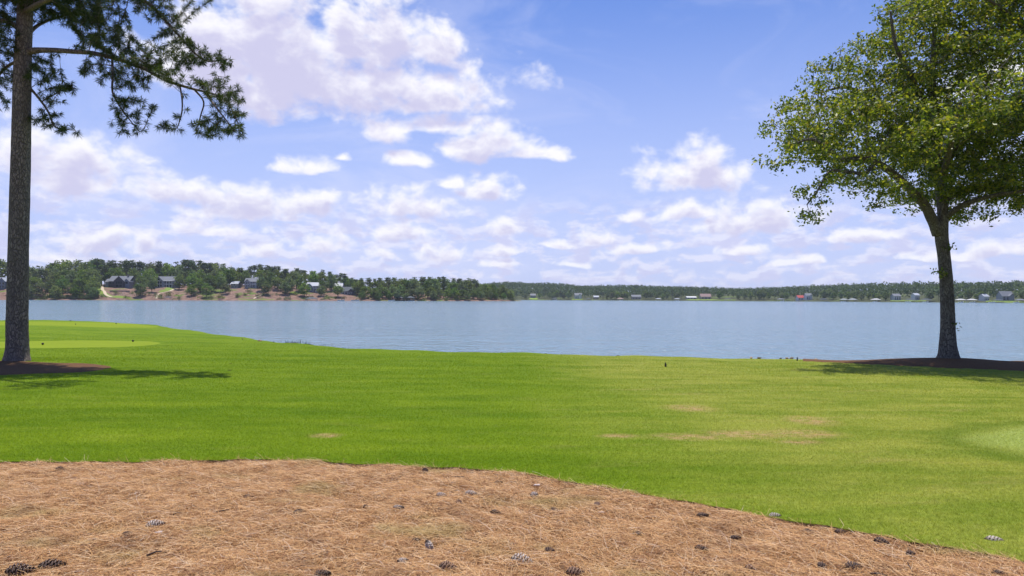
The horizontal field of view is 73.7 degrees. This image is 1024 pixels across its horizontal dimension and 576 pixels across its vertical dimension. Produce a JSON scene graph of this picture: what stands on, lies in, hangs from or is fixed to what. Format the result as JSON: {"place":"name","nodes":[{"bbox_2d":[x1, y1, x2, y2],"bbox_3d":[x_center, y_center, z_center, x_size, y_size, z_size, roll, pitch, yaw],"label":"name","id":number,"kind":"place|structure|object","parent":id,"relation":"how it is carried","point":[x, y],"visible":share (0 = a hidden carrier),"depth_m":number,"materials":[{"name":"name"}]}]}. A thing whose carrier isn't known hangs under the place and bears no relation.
{"place":"outdoors","nodes":[
{"label":"outdoors","id":0,"kind":"place"},
{"bbox_2d":[0,321,157,327],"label":"tee ground","id":1,"kind":"structure","parent":0,"point":[97,324],"depth_m":43.26,"materials":[{"name":"green plant"}]},
{"bbox_2d":[0,341,159,347],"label":"tee ground","id":2,"kind":"structure","parent":0,"point":[66,344],"depth_m":26.88,"materials":[{"name":"green plant"}]},
{"bbox_2d":[98,284,131,298],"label":"bank grass ground","id":3,"kind":"structure","parent":0,"point":[100,291],"depth_m":580.41,"materials":[{"name":"plant"}]},
{"bbox_2d":[0,283,519,300],"bbox_3d":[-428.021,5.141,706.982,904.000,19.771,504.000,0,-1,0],"label":"hillside","id":4,"kind":"structure","parent":0,"point":[228,296],"depth_m":603.81,"materials":[{"name":"brown"}]},
{"bbox_2d":[0,259,6,276],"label":"broadleaf tree","id":5,"kind":"object","parent":4,"relation":"on","point":[2,266],"visible":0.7,"depth_m":616.97,"materials":[{"name":"green plant"}]},
{"bbox_2d":[0,277,6,288],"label":"house","id":6,"kind":"structure","parent":4,"relation":"on","point":[3,281],"depth_m":589.92,"materials":[{"name":"metal"}]},
{"bbox_2d":[29,276,42,294],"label":"broadleaf tree","id":7,"kind":"object","parent":4,"relation":"on","point":[36,281],"visible":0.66,"depth_m":577.59,"materials":[{"name":"green plant"}]},
{"bbox_2d":[35,282,48,295],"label":"broadleaf tree","id":8,"kind":"object","parent":4,"relation":"on","point":[40,291],"visible":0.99,"depth_m":574.07,"materials":[{"name":"green plant"}]},
{"bbox_2d":[37,266,49,282],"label":"broadleaf tree","id":9,"kind":"object","parent":4,"relation":"on","point":[45,270],"visible":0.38,"depth_m":626.91,"materials":[{"name":"green plant"}]},
{"bbox_2d":[43,279,55,296],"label":"broadleaf tree","id":10,"kind":"object","parent":4,"relation":"on","point":[50,284],"visible":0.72,"depth_m":578.40,"materials":[{"name":"green plant"}]},
{"bbox_2d":[48,266,63,278],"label":"broadleaf tree","id":11,"kind":"object","parent":4,"relation":"on","point":[55,270],"visible":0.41,"depth_m":610.18,"materials":[{"name":"green plant"}]},
{"bbox_2d":[49,285,63,298],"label":"broadleaf tree","id":12,"kind":"object","parent":4,"relation":"on","point":[56,294],"visible":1,"depth_m":569.41,"materials":[{"name":"green plant"}]},
{"bbox_2d":[49,260,69,272],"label":"broadleaf tree","id":13,"kind":"object","parent":4,"relation":"on","point":[61,265],"visible":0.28,"depth_m":627.50,"materials":[{"name":"green plant"}]},
{"bbox_2d":[55,275,69,294],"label":"broadleaf tree","id":14,"kind":"object","parent":4,"relation":"on","point":[62,284],"visible":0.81,"depth_m":580.25,"materials":[{"name":"green plant"}]},
{"bbox_2d":[64,271,76,282],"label":"broadleaf tree","id":15,"kind":"object","parent":4,"relation":"on","point":[68,276],"visible":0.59,"depth_m":596.55,"materials":[{"name":"green plant"}]},
{"bbox_2d":[66,259,84,277],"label":"broadleaf tree","id":16,"kind":"object","parent":4,"relation":"on","point":[74,265],"visible":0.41,"depth_m":634.61,"materials":[{"name":"green plant"}]},
{"bbox_2d":[69,285,83,296],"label":"broadleaf tree","id":17,"kind":"object","parent":4,"relation":"on","point":[76,288],"visible":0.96,"depth_m":571.75,"materials":[{"name":"green plant"}]},
{"bbox_2d":[72,278,87,294],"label":"broadleaf tree","id":18,"kind":"object","parent":4,"relation":"on","point":[79,281],"visible":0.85,"depth_m":576.87,"materials":[{"name":"green plant"}]},
{"bbox_2d":[76,262,90,270],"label":"broadleaf tree","id":19,"kind":"object","parent":4,"relation":"on","point":[82,266],"visible":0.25,"depth_m":633.21,"materials":[{"name":"green plant"}]},
{"bbox_2d":[87,287,101,297],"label":"broadleaf tree","id":20,"kind":"object","parent":4,"relation":"on","point":[96,293],"visible":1,"depth_m":570.36,"materials":[{"name":"green plant"}]},
{"bbox_2d":[87,275,101,288],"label":"broadleaf tree","id":21,"kind":"object","parent":4,"relation":"on","point":[93,281],"visible":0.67,"depth_m":585.19,"materials":[{"name":"green plant"}]},
{"bbox_2d":[89,258,103,270],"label":"pine tree","id":22,"kind":"object","parent":4,"relation":"on","point":[96,263],"visible":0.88,"depth_m":634.43,"materials":[{"name":"green plant"}]},
{"bbox_2d":[103,267,117,281],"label":"broadleaf tree","id":23,"kind":"object","parent":4,"relation":"on","point":[106,276],"visible":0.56,"depth_m":636.67,"materials":[{"name":"green plant"}]},
{"bbox_2d":[110,268,125,275],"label":"broadleaf tree","id":24,"kind":"object","parent":4,"relation":"on","point":[119,272],"visible":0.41,"depth_m":635.87,"materials":[{"name":"green plant"}]},
{"bbox_2d":[105,275,135,288],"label":"house","id":25,"kind":"structure","parent":4,"relation":"on","point":[127,281],"depth_m":622.06,"materials":[{"name":"stone"}]},
{"bbox_2d":[121,259,131,273],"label":"pine tree","id":26,"kind":"object","parent":4,"relation":"on","point":[126,264],"visible":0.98,"depth_m":652.35,"materials":[{"name":"green plant"}]},
{"bbox_2d":[127,268,140,281],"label":"broadleaf tree","id":27,"kind":"object","parent":4,"relation":"on","point":[133,272],"visible":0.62,"depth_m":634.53,"materials":[{"name":"green plant"}]},
{"bbox_2d":[132,283,147,295],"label":"broadleaf tree","id":28,"kind":"object","parent":4,"relation":"on","point":[138,287],"visible":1,"depth_m":582.57,"materials":[{"name":"green plant"}]},
{"bbox_2d":[135,260,144,272],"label":"pine tree","id":29,"kind":"object","parent":4,"relation":"on","point":[139,264],"visible":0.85,"depth_m":649.67,"materials":[{"name":"green plant"}]},
{"bbox_2d":[133,275,148,286],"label":"broadleaf tree","id":30,"kind":"object","parent":4,"relation":"on","point":[139,278],"visible":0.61,"depth_m":604.54,"materials":[{"name":"green plant"}]},
{"bbox_2d":[144,274,157,292],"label":"broadleaf tree","id":31,"kind":"object","parent":4,"relation":"on","point":[152,280],"visible":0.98,"depth_m":600.67,"materials":[{"name":"green plant"}]},
{"bbox_2d":[143,269,158,286],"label":"broadleaf tree","id":32,"kind":"object","parent":4,"relation":"on","point":[151,272],"visible":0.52,"depth_m":619.03,"materials":[{"name":"green plant"}]},
{"bbox_2d":[142,261,159,275],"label":"broadleaf tree","id":33,"kind":"object","parent":4,"relation":"on","point":[152,266],"visible":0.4,"depth_m":654.13,"materials":[{"name":"green plant"}]},
{"bbox_2d":[155,261,165,275],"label":"pine tree","id":34,"kind":"object","parent":4,"relation":"on","point":[158,264],"visible":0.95,"depth_m":654.00,"materials":[{"name":"green plant"}]},
{"bbox_2d":[153,276,178,288],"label":"house","id":35,"kind":"structure","parent":4,"relation":"on","point":[165,281],"depth_m":627.99,"materials":[{"name":"stone"}]},
{"bbox_2d":[159,263,176,275],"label":"broadleaf tree","id":36,"kind":"object","parent":4,"relation":"on","point":[168,270],"visible":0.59,"depth_m":654.87,"materials":[{"name":"green plant"}]},
{"bbox_2d":[173,274,185,289],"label":"broadleaf tree","id":37,"kind":"object","parent":4,"relation":"on","point":[179,279],"visible":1,"depth_m":621.28,"materials":[{"name":"green plant"}]},
{"bbox_2d":[184,260,197,271],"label":"pine tree","id":38,"kind":"object","parent":4,"relation":"on","point":[193,263],"visible":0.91,"depth_m":659.80,"materials":[{"name":"green plant"}]},
{"bbox_2d":[186,285,196,295],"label":"broadleaf tree","id":39,"kind":"object","parent":4,"relation":"on","point":[189,289],"visible":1,"depth_m":592.82,"materials":[{"name":"green plant"}]},
{"bbox_2d":[186,273,198,286],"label":"broadleaf tree","id":40,"kind":"object","parent":4,"relation":"on","point":[190,280],"visible":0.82,"depth_m":609.84,"materials":[{"name":"green plant"}]},
{"bbox_2d":[193,277,204,291],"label":"broadleaf tree","id":41,"kind":"object","parent":4,"relation":"on","point":[200,282],"visible":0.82,"depth_m":607.48,"materials":[{"name":"green plant"}]},
{"bbox_2d":[201,283,214,296],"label":"broadleaf tree","id":42,"kind":"object","parent":4,"relation":"on","point":[206,288],"visible":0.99,"depth_m":590.04,"materials":[{"name":"green plant"}]},
{"bbox_2d":[204,262,212,272],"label":"pine tree","id":43,"kind":"object","parent":4,"relation":"on","point":[208,266],"visible":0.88,"depth_m":659.48,"materials":[{"name":"green plant"}]},
{"bbox_2d":[203,275,218,291],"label":"broadleaf tree","id":44,"kind":"object","parent":4,"relation":"on","point":[212,278],"visible":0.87,"depth_m":609.02,"materials":[{"name":"green plant"}]},
{"bbox_2d":[213,274,226,288],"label":"broadleaf tree","id":45,"kind":"object","parent":4,"relation":"on","point":[220,284],"visible":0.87,"depth_m":608.24,"materials":[{"name":"green plant"}]},
{"bbox_2d":[222,267,236,286],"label":"broadleaf tree","id":46,"kind":"object","parent":4,"relation":"on","point":[228,274],"visible":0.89,"depth_m":645.57,"materials":[{"name":"green plant"}]},
{"bbox_2d":[230,281,241,288],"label":"house","id":47,"kind":"structure","parent":4,"relation":"on","point":[235,284],"depth_m":640.11,"materials":[{"name":"metal"}]},
{"bbox_2d":[239,270,251,284],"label":"broadleaf tree","id":48,"kind":"object","parent":4,"relation":"on","point":[246,274],"visible":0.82,"depth_m":645.92,"materials":[{"name":"green plant"}]},
{"bbox_2d":[244,278,260,288],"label":"house","id":49,"kind":"structure","parent":4,"relation":"on","point":[250,283],"depth_m":633.87,"materials":[{"name":"stone"}]},
{"bbox_2d":[256,276,266,288],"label":"broadleaf tree","id":50,"kind":"object","parent":4,"relation":"on","point":[258,282],"visible":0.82,"depth_m":612.57,"materials":[{"name":"green plant"}]},
{"bbox_2d":[262,282,271,291],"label":"broadleaf tree","id":51,"kind":"object","parent":4,"relation":"on","point":[266,287],"visible":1,"depth_m":603.33,"materials":[{"name":"green plant"}]},
{"bbox_2d":[266,272,277,286],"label":"broadleaf tree","id":52,"kind":"object","parent":4,"relation":"on","point":[269,277],"visible":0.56,"depth_m":636.27,"materials":[{"name":"green plant"}]},
{"bbox_2d":[271,277,283,287],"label":"broadleaf tree","id":53,"kind":"object","parent":4,"relation":"on","point":[277,280],"visible":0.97,"depth_m":620.69,"materials":[{"name":"green plant"}]},
{"bbox_2d":[279,282,290,293],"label":"broadleaf tree","id":54,"kind":"object","parent":4,"relation":"on","point":[284,288],"visible":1,"depth_m":607.52,"materials":[{"name":"green plant"}]},
{"bbox_2d":[281,277,296,291],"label":"broadleaf tree","id":55,"kind":"object","parent":4,"relation":"on","point":[292,283],"visible":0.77,"depth_m":617.85,"materials":[{"name":"green plant"}]},
{"bbox_2d":[294,275,305,290],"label":"broadleaf tree","id":56,"kind":"object","parent":4,"relation":"on","point":[299,283],"visible":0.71,"depth_m":626.50,"materials":[{"name":"green plant"}]},
{"bbox_2d":[297,282,311,295],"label":"broadleaf tree","id":57,"kind":"object","parent":4,"relation":"on","point":[301,287],"visible":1,"depth_m":611.37,"materials":[{"name":"green plant"}]},
{"bbox_2d":[305,282,320,292],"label":"house","id":58,"kind":"structure","parent":4,"relation":"on","point":[314,285],"depth_m":636.02,"materials":[{"name":"metal"}]},
{"bbox_2d":[308,271,319,281],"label":"broadleaf tree","id":59,"kind":"object","parent":4,"relation":"on","point":[312,276],"visible":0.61,"depth_m":659.47,"materials":[{"name":"green plant"}]},
{"bbox_2d":[317,280,329,293],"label":"broadleaf tree","id":60,"kind":"object","parent":4,"relation":"on","point":[321,282],"visible":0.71,"depth_m":633.29,"materials":[{"name":"green plant"}]},
{"bbox_2d":[318,272,328,285],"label":"broadleaf tree","id":61,"kind":"object","parent":4,"relation":"on","point":[323,277],"visible":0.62,"depth_m":662.71,"materials":[{"name":"green plant"}]},
{"bbox_2d":[325,274,337,290],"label":"broadleaf tree","id":62,"kind":"object","parent":4,"relation":"on","point":[329,277],"visible":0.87,"depth_m":651.93,"materials":[{"name":"green plant"}]},
{"bbox_2d":[332,284,343,294],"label":"broadleaf tree","id":63,"kind":"object","parent":4,"relation":"on","point":[340,290],"visible":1,"depth_m":621.89,"materials":[{"name":"green plant"}]},
{"bbox_2d":[341,287,356,294],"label":"house","id":64,"kind":"structure","parent":4,"relation":"on","point":[348,291],"depth_m":642.02,"materials":[{"name":"grey"}]},
{"bbox_2d":[356,280,365,295],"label":"broadleaf tree","id":65,"kind":"object","parent":4,"relation":"on","point":[361,282],"visible":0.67,"depth_m":636.72,"materials":[{"name":"green plant"}]},
{"bbox_2d":[360,286,371,296],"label":"broadleaf tree","id":66,"kind":"object","parent":4,"relation":"on","point":[365,290],"visible":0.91,"depth_m":625.53,"materials":[{"name":"green plant"}]},
{"bbox_2d":[369,281,378,293],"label":"broadleaf tree","id":67,"kind":"object","parent":4,"relation":"on","point":[373,285],"visible":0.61,"depth_m":644.69,"materials":[{"name":"green plant"}]},
{"bbox_2d":[376,285,387,298],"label":"broadleaf tree","id":68,"kind":"object","parent":4,"relation":"on","point":[384,290],"visible":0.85,"depth_m":632.21,"materials":[{"name":"green plant"}]},
{"bbox_2d":[393,278,407,295],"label":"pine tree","id":69,"kind":"object","parent":4,"relation":"on","point":[400,283],"visible":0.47,"depth_m":656.44,"materials":[{"name":"green plant"}]},
{"bbox_2d":[403,279,416,294],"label":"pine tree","id":70,"kind":"object","parent":4,"relation":"on","point":[406,282],"visible":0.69,"depth_m":658.59,"materials":[{"name":"green plant"}]},
{"bbox_2d":[408,278,419,293],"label":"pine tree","id":71,"kind":"object","parent":4,"relation":"on","point":[415,281],"visible":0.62,"depth_m":659.24,"materials":[{"name":"green plant"}]},
{"bbox_2d":[413,286,423,297],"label":"broadleaf tree","id":72,"kind":"object","parent":4,"relation":"on","point":[421,293],"visible":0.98,"depth_m":646.91,"materials":[{"name":"green plant"}]},
{"bbox_2d":[421,278,432,297],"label":"broadleaf tree","id":73,"kind":"object","parent":4,"relation":"on","point":[424,285],"visible":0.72,"depth_m":662.26,"materials":[{"name":"green plant"}]},
{"bbox_2d":[425,285,434,298],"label":"broadleaf tree","id":74,"kind":"object","parent":4,"relation":"on","point":[428,291],"visible":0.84,"depth_m":655.14,"materials":[{"name":"green plant"}]},
{"bbox_2d":[427,278,440,297],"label":"broadleaf tree","id":75,"kind":"object","parent":4,"relation":"on","point":[434,283],"visible":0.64,"depth_m":663.12,"materials":[{"name":"green plant"}]},
{"bbox_2d":[445,282,457,296],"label":"broadleaf tree","id":76,"kind":"object","parent":4,"relation":"on","point":[452,285],"visible":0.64,"depth_m":677.26,"materials":[{"name":"green plant"}]},
{"bbox_2d":[457,281,467,294],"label":"broadleaf tree","id":77,"kind":"object","parent":4,"relation":"on","point":[460,285],"visible":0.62,"depth_m":680.23,"materials":[{"name":"green plant"}]},
{"bbox_2d":[462,279,475,296],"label":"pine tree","id":78,"kind":"object","parent":4,"relation":"on","point":[469,282],"visible":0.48,"depth_m":685.51,"materials":[{"name":"green plant"}]},
{"bbox_2d":[498,285,508,299],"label":"broadleaf tree","id":79,"kind":"object","parent":4,"relation":"on","point":[504,289],"visible":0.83,"depth_m":692.21,"materials":[{"name":"green plant"}]},
{"bbox_2d":[0,320,1023,566],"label":"lawn","id":80,"kind":"structure","parent":0,"point":[62,332],"depth_m":9.40,"materials":[{"name":"plant"}]},
{"bbox_2d":[0,361,110,374],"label":"mulch bed","id":81,"kind":"object","parent":80,"relation":"on","point":[15,367],"visible":0.99,"depth_m":16.93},
{"bbox_2d":[0,0,249,360],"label":"pine tree","id":82,"kind":"object","parent":81,"relation":"on","point":[77,17],"visible":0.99,"depth_m":18.17,"materials":[{"name":"green plant"}]},
{"bbox_2d":[803,358,1023,370],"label":"mulch bed","id":83,"kind":"object","parent":80,"relation":"on","point":[968,363],"visible":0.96,"depth_m":20.99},
{"bbox_2d":[747,0,1023,358],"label":"oak tree","id":84,"kind":"object","parent":83,"relation":"on","point":[935,123],"visible":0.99,"depth_m":20.83,"materials":[{"name":"green plant"}]},
{"bbox_2d":[966,0,1023,34],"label":"oak tree","id":85,"kind":"object","parent":83,"relation":"on","point":[984,3],"visible":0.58,"depth_m":20.07,"materials":[{"name":"green plant"}]},
{"bbox_2d":[984,535,1003,540],"bbox_3d":[3.195,1.671,4.522,0.128,0.059,0.065,2,-12,11],"label":"pine cone","id":86,"kind":"object","parent":80,"relation":"on","point":[989,537],"visible":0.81,"depth_m":4.51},
{"bbox_2d":[0,300,1023,360],"bbox_3d":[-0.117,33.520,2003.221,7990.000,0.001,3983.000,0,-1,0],"label":"lake water","id":87,"kind":"structure","parent":0,"point":[805,330],"depth_m":68.86,"materials":[{"name":"blue liquid"}]},
{"bbox_2d":[0,453,1023,575],"bbox_3d":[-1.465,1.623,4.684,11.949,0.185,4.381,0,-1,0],"label":"pine straw","id":88,"kind":"object","parent":0,"point":[41,516],"visible":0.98,"depth_m":4.69,"materials":[{"name":"brown plant"}]},
{"bbox_2d":[4,563,36,575],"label":"pine cone","id":89,"kind":"object","parent":88,"relation":"on","point":[13,570],"visible":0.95,"depth_m":3.93,"materials":[{"name":"brown plant"}]},
{"bbox_2d":[37,558,67,571],"bbox_3d":[-2.704,1.636,4.024,0.160,0.081,0.074,3,-25,-14],"label":"pine cone","id":90,"kind":"object","parent":88,"relation":"on","point":[48,563],"visible":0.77,"depth_m":4.01,"materials":[{"name":"brown plant"}]},
{"bbox_2d":[146,519,165,527],"bbox_3d":[-2.475,1.647,4.745,0.132,0.077,0.085,-2,26,-23],"label":"pine cone","id":91,"kind":"object","parent":88,"relation":"on","point":[154,523],"visible":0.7,"depth_m":4.73,"materials":[{"name":"plant"}]},
{"bbox_2d":[313,569,331,575],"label":"pine cone","id":92,"kind":"object","parent":88,"relation":"on","point":[323,573],"visible":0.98,"depth_m":3.92,"materials":[{"name":"plant"}]},
{"bbox_2d":[425,540,433,548],"bbox_3d":[-0.530,1.663,4.397,0.047,0.102,0.052,-20,13,36],"label":"pine cone","id":93,"kind":"object","parent":88,"relation":"on","point":[430,545],"visible":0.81,"depth_m":4.38,"materials":[{"name":"plant"}]},
{"bbox_2d":[439,560,457,571],"bbox_3d":[-0.377,1.655,4.048,0.114,0.067,0.074,11,39,0],"label":"pine cone","id":94,"kind":"object","parent":88,"relation":"on","point":[443,565],"visible":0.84,"depth_m":4.04,"materials":[{"name":"plant"}]},
{"bbox_2d":[510,553,532,566],"bbox_3d":[0.064,1.657,4.136,0.154,0.100,0.090,6,-20,14],"label":"pine cone","id":95,"kind":"object","parent":88,"relation":"on","point":[518,555],"visible":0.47,"depth_m":4.13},
{"bbox_2d":[566,566,583,575],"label":"pine cone","id":96,"kind":"object","parent":88,"relation":"on","point":[572,570],"visible":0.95,"depth_m":3.97,"materials":[{"name":"brown plant"}]},
{"bbox_2d":[844,561,862,571],"bbox_3d":[2.041,1.666,4.082,0.109,0.064,0.070,-3,6,0],"label":"pine cone","id":97,"kind":"object","parent":88,"relation":"on","point":[851,565],"visible":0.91,"depth_m":4.07,"materials":[{"name":"plant"}]},
{"bbox_2d":[873,536,889,545],"bbox_3d":[2.438,1.675,4.502,0.103,0.066,0.060,10,0,11],"label":"pine cone","id":98,"kind":"object","parent":88,"relation":"on","point":[882,539],"visible":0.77,"depth_m":4.49,"materials":[{"name":"plant"}]},
{"bbox_2d":[0,0,1023,291],"label":"sky","id":99,"kind":"structure","parent":0,"point":[575,142],"materials":[{"name":"blue"}]},
{"bbox_2d":[367,288,1023,302],"bbox_3d":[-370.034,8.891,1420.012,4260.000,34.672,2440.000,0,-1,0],"label":"hills","id":100,"kind":"structure","parent":0,"point":[792,298],"depth_m":1038.66,"materials":[{"name":"green plant"}]},
{"bbox_2d":[699,294,710,298],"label":"house","id":101,"kind":"structure","parent":100,"relation":"on","point":[704,296],"depth_m":1075.91,"materials":[{"name":"white"}]},
{"bbox_2d":[482,280,1023,298],"bbox_3d":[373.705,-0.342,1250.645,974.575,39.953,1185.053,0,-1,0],"label":"woodland","id":102,"kind":"object","parent":100,"relation":"on","point":[924,287],"visible":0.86,"depth_m":1091.10,"materials":[{"name":"green plant"}]},
{"bbox_2d":[803,293,812,299],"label":"house","id":103,"kind":"structure","parent":100,"relation":"on","point":[807,296],"depth_m":947.93,"materials":[{"name":"stone"}]},
{"bbox_2d":[890,294,900,299],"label":"house","id":104,"kind":"structure","parent":100,"relation":"on","point":[895,296],"depth_m":814.57,"materials":[{"name":"stone"}]},
{"bbox_2d":[911,293,919,299],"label":"house","id":105,"kind":"structure","parent":100,"relation":"on","point":[916,296],"depth_m":795.15,"materials":[{"name":"metal"}]},
{"bbox_2d":[978,294,989,300],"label":"house","id":106,"kind":"structure","parent":100,"relation":"on","point":[983,297],"depth_m":723.28,"materials":[{"name":"metal"}]},
{"bbox_2d":[995,291,1014,300],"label":"house","id":107,"kind":"structure","parent":100,"relation":"on","point":[1006,295],"depth_m":711.13,"materials":[{"name":"stone"}]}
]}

